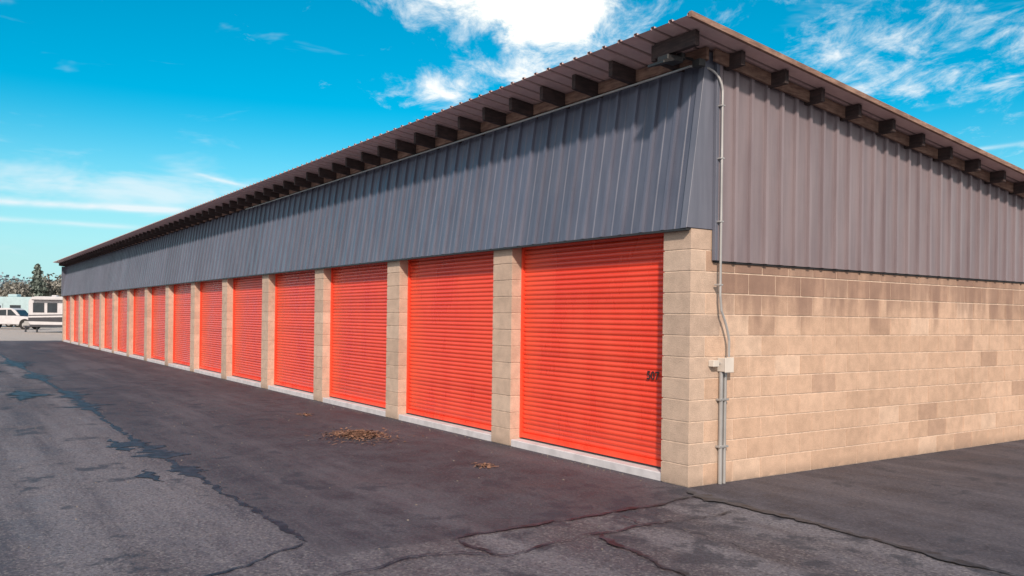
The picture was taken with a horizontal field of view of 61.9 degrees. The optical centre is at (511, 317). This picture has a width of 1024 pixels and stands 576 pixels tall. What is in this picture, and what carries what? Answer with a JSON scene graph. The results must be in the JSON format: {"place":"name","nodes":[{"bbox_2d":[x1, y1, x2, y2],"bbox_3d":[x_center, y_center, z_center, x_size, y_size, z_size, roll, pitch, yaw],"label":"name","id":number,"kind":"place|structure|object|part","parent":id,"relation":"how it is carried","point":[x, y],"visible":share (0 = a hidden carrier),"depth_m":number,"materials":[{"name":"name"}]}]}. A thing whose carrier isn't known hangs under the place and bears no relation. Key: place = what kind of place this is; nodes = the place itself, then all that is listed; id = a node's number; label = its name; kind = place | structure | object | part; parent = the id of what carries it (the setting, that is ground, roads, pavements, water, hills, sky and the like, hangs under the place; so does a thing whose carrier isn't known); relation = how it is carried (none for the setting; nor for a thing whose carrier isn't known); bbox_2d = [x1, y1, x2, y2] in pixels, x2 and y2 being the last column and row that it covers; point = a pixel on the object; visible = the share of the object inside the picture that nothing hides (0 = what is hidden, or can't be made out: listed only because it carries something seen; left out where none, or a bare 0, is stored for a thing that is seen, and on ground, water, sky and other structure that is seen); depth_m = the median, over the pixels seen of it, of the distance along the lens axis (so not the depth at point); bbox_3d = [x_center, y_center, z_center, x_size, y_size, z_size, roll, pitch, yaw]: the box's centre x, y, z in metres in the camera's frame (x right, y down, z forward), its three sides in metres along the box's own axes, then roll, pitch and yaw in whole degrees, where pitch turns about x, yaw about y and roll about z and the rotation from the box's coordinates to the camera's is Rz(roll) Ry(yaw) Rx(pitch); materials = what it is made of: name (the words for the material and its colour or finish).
{"place":"outdoors","nodes":[
{"label":"outdoors","id":0,"kind":"place"},
{"bbox_2d":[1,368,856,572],"bbox_3d":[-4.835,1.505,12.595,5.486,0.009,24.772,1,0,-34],"label":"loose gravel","id":1,"kind":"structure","parent":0,"point":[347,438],"depth_m":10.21,"materials":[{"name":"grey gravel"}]},
{"bbox_2d":[0,324,1023,575],"bbox_3d":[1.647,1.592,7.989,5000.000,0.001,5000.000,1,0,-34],"label":"asphalt ground","id":2,"kind":"structure","parent":0,"point":[252,446],"depth_m":7.32,"materials":[{"name":"grey asphalt"}]},
{"bbox_2d":[0,294,30,326],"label":"travel trailer","id":3,"kind":"object","parent":2,"relation":"on","point":[14,301],"visible":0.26,"depth_m":84.00,"materials":[{"name":"white metal"}]},
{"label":"windows and door","id":4,"kind":"part","parent":3,"relation":"part of","materials":[{"name":"black glass"}]},
{"bbox_2d":[0,279,34,296],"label":"bare tree","id":5,"kind":"object","parent":2,"relation":"on","point":[23,290],"visible":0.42,"depth_m":117.47,"materials":[{"name":"green plant"}]},
{"bbox_2d":[0,308,39,329],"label":"pickup truck","id":6,"kind":"object","parent":2,"relation":"on","point":[17,316],"visible":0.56,"depth_m":74.12,"materials":[{"name":"white metal"}]},
{"bbox_2d":[7,390,47,400],"bbox_3d":[-9.035,1.448,16.019,0.849,0.001,2.294,1,0,-34],"label":"tar patch","id":7,"kind":"object","parent":2,"relation":"on","point":[20,393],"visible":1,"depth_m":16.05,"materials":[{"name":"black asphalt"}]},
{"bbox_2d":[0,272,59,289],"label":"distant trees","id":8,"kind":"object","parent":2,"relation":"on","point":[12,280],"visible":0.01,"depth_m":214.86,"materials":[{"name":"green plant"}]},
{"bbox_2d":[27,263,48,296],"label":"conifer tree","id":9,"kind":"object","parent":2,"relation":"on","point":[36,283],"visible":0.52,"depth_m":119.65,"materials":[{"name":"green plant"}]},
{"bbox_2d":[23,295,62,332],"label":"travel trailer","id":10,"kind":"object","parent":2,"relation":"on","point":[44,311],"visible":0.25,"depth_m":64.06,"materials":[{"name":"white metal"}]},
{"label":"windows and door","id":11,"kind":"part","parent":10,"relation":"part of","materials":[{"name":"black glass"}]},
{"bbox_2d":[27,273,60,296],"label":"bare tree","id":12,"kind":"object","parent":2,"relation":"on","point":[49,284],"visible":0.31,"depth_m":124.01,"materials":[{"name":"green plant"}]},
{"bbox_2d":[46,276,62,296],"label":"bare tree","id":13,"kind":"object","parent":2,"relation":"on","point":[57,286],"visible":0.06,"depth_m":122.61,"materials":[{"name":"green plant"}]},
{"bbox_2d":[101,348,111,352],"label":"concrete sill","id":14,"kind":"structure","parent":2,"relation":"on","point":[106,350],"depth_m":34.41,"materials":[{"name":"grey concrete"}]},
{"bbox_2d":[114,351,125,355],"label":"concrete sill","id":15,"kind":"structure","parent":2,"relation":"on","point":[120,353],"depth_m":31.97,"materials":[{"name":"grey concrete"}]},
{"bbox_2d":[106,439,134,451],"bbox_3d":[-4.647,1.506,10.110,0.314,0.001,1.203,1,0,-34],"label":"tar patch","id":16,"kind":"object","parent":2,"relation":"on","point":[118,445],"visible":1,"depth_m":10.06,"materials":[{"name":"black asphalt"}]},
{"bbox_2d":[129,354,143,359],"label":"concrete sill","id":17,"kind":"structure","parent":2,"relation":"on","point":[137,356],"depth_m":29.38,"materials":[{"name":"grey concrete"}]},
{"bbox_2d":[134,468,160,480],"bbox_3d":[-3.520,1.519,8.213,0.228,0.001,0.800,1,0,-34],"label":"tar patch","id":18,"kind":"object","parent":2,"relation":"on","point":[147,474],"visible":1,"depth_m":8.21,"materials":[{"name":"black asphalt"}]},
{"bbox_2d":[0,354,305,540],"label":"tar seam","id":19,"kind":"object","parent":2,"relation":"on","point":[190,471],"visible":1,"depth_m":9.62,"materials":[{"name":"black asphalt"}]},
{"bbox_2d":[147,358,164,364],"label":"concrete sill","id":20,"kind":"structure","parent":2,"relation":"on","point":[156,361],"depth_m":26.90,"materials":[{"name":"grey concrete"}]},
{"bbox_2d":[168,363,189,370],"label":"concrete sill","id":21,"kind":"structure","parent":2,"relation":"on","point":[183,367],"depth_m":24.42,"materials":[{"name":"grey concrete"}]},
{"bbox_2d":[194,369,220,377],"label":"concrete sill","id":22,"kind":"structure","parent":2,"relation":"on","point":[209,373],"depth_m":21.90,"materials":[{"name":"white concrete"}]},
{"bbox_2d":[227,376,260,387],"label":"concrete sill","id":23,"kind":"structure","parent":2,"relation":"on","point":[245,381],"depth_m":19.35,"materials":[{"name":"white concrete"}]},
{"bbox_2d":[205,542,302,575],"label":"tar seam","id":24,"kind":"object","parent":2,"relation":"on","point":[254,561],"visible":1,"depth_m":5.39,"materials":[{"name":"black asphalt"}]},
{"bbox_2d":[268,385,312,399],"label":"concrete sill","id":25,"kind":"structure","parent":2,"relation":"on","point":[303,394],"depth_m":16.83,"materials":[{"name":"white concrete"}]},
{"bbox_2d":[323,397,385,416],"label":"concrete sill","id":26,"kind":"structure","parent":2,"relation":"on","point":[359,407],"depth_m":14.31,"materials":[{"name":"white concrete"}]},
{"bbox_2d":[306,426,423,445],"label":"leaf litter","id":27,"kind":"object","parent":2,"relation":"on","point":[360,433],"visible":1,"depth_m":11.04,"materials":[{"name":"brown plant"}]},
{"bbox_2d":[335,551,494,575],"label":"tar seam","id":28,"kind":"object","parent":2,"relation":"on","point":[405,557],"visible":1,"depth_m":5.49,"materials":[{"name":"black asphalt"}]},
{"bbox_2d":[399,414,491,441],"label":"concrete sill","id":29,"kind":"structure","parent":2,"relation":"on","point":[459,429],"depth_m":11.77,"materials":[{"name":"white concrete"}]},
{"bbox_2d":[472,462,496,468],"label":"leaf litter","id":30,"kind":"object","parent":2,"relation":"on","point":[488,464],"visible":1,"depth_m":8.97,"materials":[{"name":"brown plant"}]},
{"bbox_2d":[62,228,1023,486],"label":"block masonry","id":31,"kind":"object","parent":2,"relation":"on","point":[689,368],"visible":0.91,"depth_m":9.61,"materials":[{"name":"concrete"}]},
{"bbox_2d":[66,301,69,340],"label":"door hardware","id":32,"kind":"object","parent":31,"relation":"attached to","point":[66,322],"depth_m":45.54,"materials":[{"name":"red paint"}]},
{"bbox_2d":[93,296,98,346],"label":"door hardware","id":33,"kind":"object","parent":31,"relation":"attached to","point":[93,324],"depth_m":38.03,"materials":[{"name":"red paint"}]},
{"bbox_2d":[118,290,126,352],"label":"door hardware","id":34,"kind":"object","parent":31,"relation":"attached to","point":[120,350],"depth_m":33.03,"materials":[{"name":"red paint"}]},
{"bbox_2d":[151,287,164,360],"bbox_3d":[-11.098,0.167,26.976,0.065,2.355,2.610,1,0,-34],"label":"door hardware","id":35,"kind":"object","parent":31,"relation":"attached to","point":[158,358],"depth_m":28.02,"materials":[{"name":"red paint"}]},
{"bbox_2d":[173,285,189,366],"bbox_3d":[-9.390,0.189,24.473,0.065,2.355,2.610,1,0,-34],"label":"door hardware","id":36,"kind":"object","parent":31,"relation":"attached to","point":[181,363],"depth_m":25.52,"materials":[{"name":"red paint"}]},
{"bbox_2d":[199,282,220,372],"bbox_3d":[-7.683,0.211,21.970,0.065,2.355,2.610,1,0,-34],"label":"door hardware","id":37,"kind":"object","parent":31,"relation":"attached to","point":[210,369],"depth_m":23.01,"materials":[{"name":"red paint"}]},
{"bbox_2d":[232,278,260,381],"bbox_3d":[-5.975,0.232,19.467,0.065,2.355,2.610,1,0,-34],"label":"door hardware","id":38,"kind":"object","parent":31,"relation":"attached to","point":[247,377],"depth_m":20.51,"materials":[{"name":"red paint"}]},
{"bbox_2d":[274,274,312,392],"bbox_3d":[-4.268,0.254,16.964,0.065,2.355,2.610,1,0,-34],"label":"door hardware","id":39,"kind":"object","parent":31,"relation":"attached to","point":[300,388],"depth_m":18.00,"materials":[{"name":"red paint"}]},
{"bbox_2d":[329,268,385,408],"bbox_3d":[-2.561,0.276,14.461,0.065,2.355,2.610,1,0,-34],"label":"door hardware","id":40,"kind":"object","parent":31,"relation":"attached to","point":[360,401],"depth_m":15.42,"materials":[{"name":"red paint"}]},
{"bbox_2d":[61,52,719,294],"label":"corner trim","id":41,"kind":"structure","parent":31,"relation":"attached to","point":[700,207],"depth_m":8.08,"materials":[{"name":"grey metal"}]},
{"bbox_2d":[77,47,1023,262],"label":"frieze board","id":42,"kind":"object","parent":41,"relation":"attached to","point":[720,57],"visible":0.61,"depth_m":9.55,"materials":[{"name":"brown wood"}]},
{"bbox_2d":[53,13,1023,262],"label":"roof sheet","id":43,"kind":"object","parent":42,"relation":"on","point":[634,52],"visible":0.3,"depth_m":9.70,"materials":[{"name":"metal"}]},
{"bbox_2d":[59,45,684,266],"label":"rafter tails","id":44,"kind":"object","parent":43,"relation":"attached to","point":[617,71],"visible":0.46,"depth_m":13.24,"materials":[{"name":"brown wood"}]},
{"bbox_2d":[654,29,1023,194],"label":"gable lookouts","id":45,"kind":"object","parent":43,"relation":"attached to","point":[682,42],"visible":0.48,"depth_m":8.80,"materials":[{"name":"brown wood"}]},
{"bbox_2d":[648,52,704,68],"bbox_3d":[1.534,-2.411,7.989,0.494,0.158,0.282,1,0,-15],"label":"flood light","id":46,"kind":"object","parent":45,"relation":"attached to","point":[673,60],"visible":1,"depth_m":7.93,"materials":[{"name":"black metal"}]},
{"bbox_2d":[689,10,1023,174],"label":"rake trim","id":47,"kind":"structure","parent":43,"relation":"attached to","point":[708,22],"depth_m":8.62,"materials":[{"name":"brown metal"}]},
{"bbox_2d":[74,227,709,294],"bbox_3d":[-11.104,-1.096,26.995,0.300,0.190,45.810,1,0,-34],"label":"door header","id":48,"kind":"object","parent":31,"relation":"on","point":[487,249],"depth_m":10.16,"materials":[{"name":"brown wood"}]},
{"bbox_2d":[67,296,69,338],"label":"door curtain","id":49,"kind":"object","parent":48,"relation":"hanging from","point":[68,317],"depth_m":45.02,"materials":[{"name":"red paint"}]},
{"bbox_2d":[74,296,77,341],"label":"door hardware","id":50,"kind":"object","parent":48,"relation":"hanging from","point":[74,320],"depth_m":43.04,"materials":[{"name":"red paint"}]},
{"bbox_2d":[74,295,78,340],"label":"door curtain","id":51,"kind":"object","parent":48,"relation":"hanging from","point":[76,314],"depth_m":42.50,"materials":[{"name":"red paint"}]},
{"bbox_2d":[83,294,87,343],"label":"door hardware","id":52,"kind":"object","parent":48,"relation":"hanging from","point":[83,320],"depth_m":40.53,"materials":[{"name":"red paint"}]},
{"bbox_2d":[83,294,88,342],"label":"door curtain","id":53,"kind":"object","parent":48,"relation":"hanging from","point":[86,306],"depth_m":39.92,"materials":[{"name":"red paint"}]},
{"bbox_2d":[94,292,99,344],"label":"door curtain","id":54,"kind":"object","parent":48,"relation":"hanging from","point":[96,315],"depth_m":37.42,"materials":[{"name":"red paint"}]},
{"bbox_2d":[104,292,111,349],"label":"door hardware","id":55,"kind":"object","parent":48,"relation":"hanging from","point":[105,327],"depth_m":35.53,"materials":[{"name":"red paint"}]},
{"bbox_2d":[105,291,112,347],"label":"door curtain","id":56,"kind":"object","parent":48,"relation":"hanging from","point":[108,328],"depth_m":34.89,"materials":[{"name":"red paint"}]},
{"bbox_2d":[118,290,127,350],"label":"door curtain","id":57,"kind":"object","parent":48,"relation":"hanging from","point":[122,335],"depth_m":32.33,"materials":[{"name":"red paint"}]},
{"bbox_2d":[133,289,143,356],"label":"door hardware","id":58,"kind":"object","parent":48,"relation":"hanging from","point":[138,354],"depth_m":30.52,"materials":[{"name":"red paint"}]},
{"bbox_2d":[134,288,144,353],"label":"door curtain","id":59,"kind":"object","parent":48,"relation":"hanging from","point":[139,306],"depth_m":29.79,"materials":[{"name":"red paint"}]},
{"bbox_2d":[152,285,165,358],"bbox_3d":[-11.091,0.120,26.981,0.010,2.300,2.650,1,0,-34],"label":"door curtain","id":60,"kind":"object","parent":48,"relation":"hanging from","point":[158,334],"depth_m":27.25,"materials":[{"name":"red paint"}]},
{"bbox_2d":[174,283,190,363],"bbox_3d":[-9.383,0.141,24.478,0.010,2.300,2.650,1,0,-34],"label":"door curtain","id":61,"kind":"object","parent":48,"relation":"hanging from","point":[182,312],"depth_m":24.70,"materials":[{"name":"red paint"}]},
{"bbox_2d":[200,280,221,369],"bbox_3d":[-7.676,0.163,21.975,0.010,2.300,2.650,1,0,-34],"label":"door curtain","id":62,"kind":"object","parent":48,"relation":"hanging from","point":[211,320],"depth_m":22.16,"materials":[{"name":"red paint"}]},
{"bbox_2d":[233,275,262,377],"bbox_3d":[-5.968,0.185,19.472,0.010,2.300,2.650,1,0,-34],"label":"door curtain","id":63,"kind":"object","parent":48,"relation":"hanging from","point":[247,359],"depth_m":19.61,"materials":[{"name":"red paint"}]},
{"bbox_2d":[275,270,314,388],"bbox_3d":[-4.261,0.207,16.969,0.010,2.300,2.650,1,0,-34],"label":"door curtain","id":64,"kind":"object","parent":48,"relation":"hanging from","point":[295,305],"depth_m":17.05,"materials":[{"name":"red paint"}]},
{"bbox_2d":[331,262,387,403],"bbox_3d":[-2.554,0.229,14.466,0.010,2.300,2.650,1,0,-34],"label":"door curtain","id":65,"kind":"object","parent":48,"relation":"hanging from","point":[359,322],"depth_m":14.50,"materials":[{"name":"red paint"}]},
{"bbox_2d":[408,251,493,425],"bbox_3d":[-0.846,0.250,11.963,0.010,2.300,2.650,1,0,-34],"label":"door curtain","id":66,"kind":"object","parent":48,"relation":"hanging from","point":[451,334],"depth_m":11.94,"materials":[{"name":"red paint"}]},
{"bbox_2d":[522,233,664,460],"bbox_3d":[0.861,0.272,9.460,0.010,2.300,2.650,1,0,-34],"label":"door curtain","id":67,"kind":"object","parent":48,"relation":"hanging from","point":[593,329],"depth_m":9.36,"materials":[{"name":"red paint"}]},
{"bbox_2d":[647,371,658,379],"bbox_3d":[1.421,0.584,8.604,0.002,0.087,0.177,1,0,-34],"label":"unit number","id":68,"kind":"object","parent":67,"relation":"attached to","point":[651,375],"visible":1,"depth_m":8.60,"materials":[{"name":"paint"}]},
{"bbox_2d":[406,260,490,431],"bbox_3d":[-0.853,0.298,11.958,0.065,2.355,2.610,1,0,-34],"label":"door hardware","id":69,"kind":"object","parent":31,"relation":"attached to","point":[475,425],"depth_m":12.72,"materials":[{"name":"red paint"}]},
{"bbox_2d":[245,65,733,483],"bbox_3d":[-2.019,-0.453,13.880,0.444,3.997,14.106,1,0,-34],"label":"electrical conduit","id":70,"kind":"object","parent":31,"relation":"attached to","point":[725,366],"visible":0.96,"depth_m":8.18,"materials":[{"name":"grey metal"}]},
{"bbox_2d":[62,249,1023,486],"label":"mortar joints","id":71,"kind":"object","parent":31,"relation":"attached to","point":[705,293],"visible":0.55,"depth_m":9.49,"materials":[{"name":"beige concrete"}]},
{"bbox_2d":[65,228,1023,295],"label":"siding drip edge","id":72,"kind":"object","parent":31,"relation":"on","point":[616,236],"visible":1,"depth_m":10.23,"materials":[{"name":"black metal"}]},
{"bbox_2d":[61,68,698,295],"bbox_3d":[-11.153,-1.819,26.955,0.287,1.625,45.810,1,0,-34],"label":"front siding","id":73,"kind":"object","parent":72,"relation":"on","point":[614,164],"visible":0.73,"depth_m":11.29,"materials":[{"name":"metal"}]},
{"bbox_2d":[519,248,660,468],"bbox_3d":[0.861,0.320,9.459,0.050,2.355,2.610,1,0,-34],"label":"door hardware","id":74,"kind":"object","parent":31,"relation":"attached to","point":[650,462],"depth_m":9.96,"materials":[{"name":"red paint"}]},
{"bbox_2d":[717,65,1023,281],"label":"gable siding","id":75,"kind":"object","parent":31,"relation":"on","point":[809,186],"visible":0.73,"depth_m":9.27,"materials":[{"name":"grey metal"}]},
{"bbox_2d":[451,495,701,538],"bbox_3d":[0.632,1.565,6.773,2.653,0.001,0.126,1,0,-37],"label":"tar seam","id":76,"kind":"object","parent":2,"relation":"on","point":[621,509],"visible":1,"depth_m":6.67,"materials":[{"name":"black asphalt"}]},
{"bbox_2d":[511,439,660,480],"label":"concrete sill","id":77,"kind":"structure","parent":2,"relation":"on","point":[654,473],"depth_m":9.22,"materials":[{"name":"white concrete"}]},
{"bbox_2d":[456,509,740,554],"bbox_3d":[0.773,1.565,6.478,2.551,0.001,0.568,1,0,-34],"label":"tar seam","id":78,"kind":"object","parent":2,"relation":"on","point":[485,549],"visible":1,"depth_m":6.00,"materials":[{"name":"black asphalt"}]},
{"bbox_2d":[599,533,690,575],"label":"tar seam","id":79,"kind":"object","parent":2,"relation":"on","point":[611,541],"visible":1,"depth_m":5.66,"materials":[{"name":"black asphalt"}]},
{"bbox_2d":[618,513,793,561],"bbox_3d":[1.336,1.568,6.188,0.158,0.001,1.775,1,0,-39],"label":"tar seam","id":80,"kind":"object","parent":2,"relation":"on","point":[701,532],"visible":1,"depth_m":6.23,"materials":[{"name":"black asphalt"}]},
{"bbox_2d":[687,489,1022,575],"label":"tar seam","id":81,"kind":"object","parent":2,"relation":"on","point":[710,497],"visible":1,"depth_m":6.35,"materials":[{"name":"black asphalt"}]},
{"bbox_2d":[0,0,1023,284],"label":"sky","id":82,"kind":"structure","parent":0,"point":[118,117],"materials":[{"name":"blue"}]}
]}

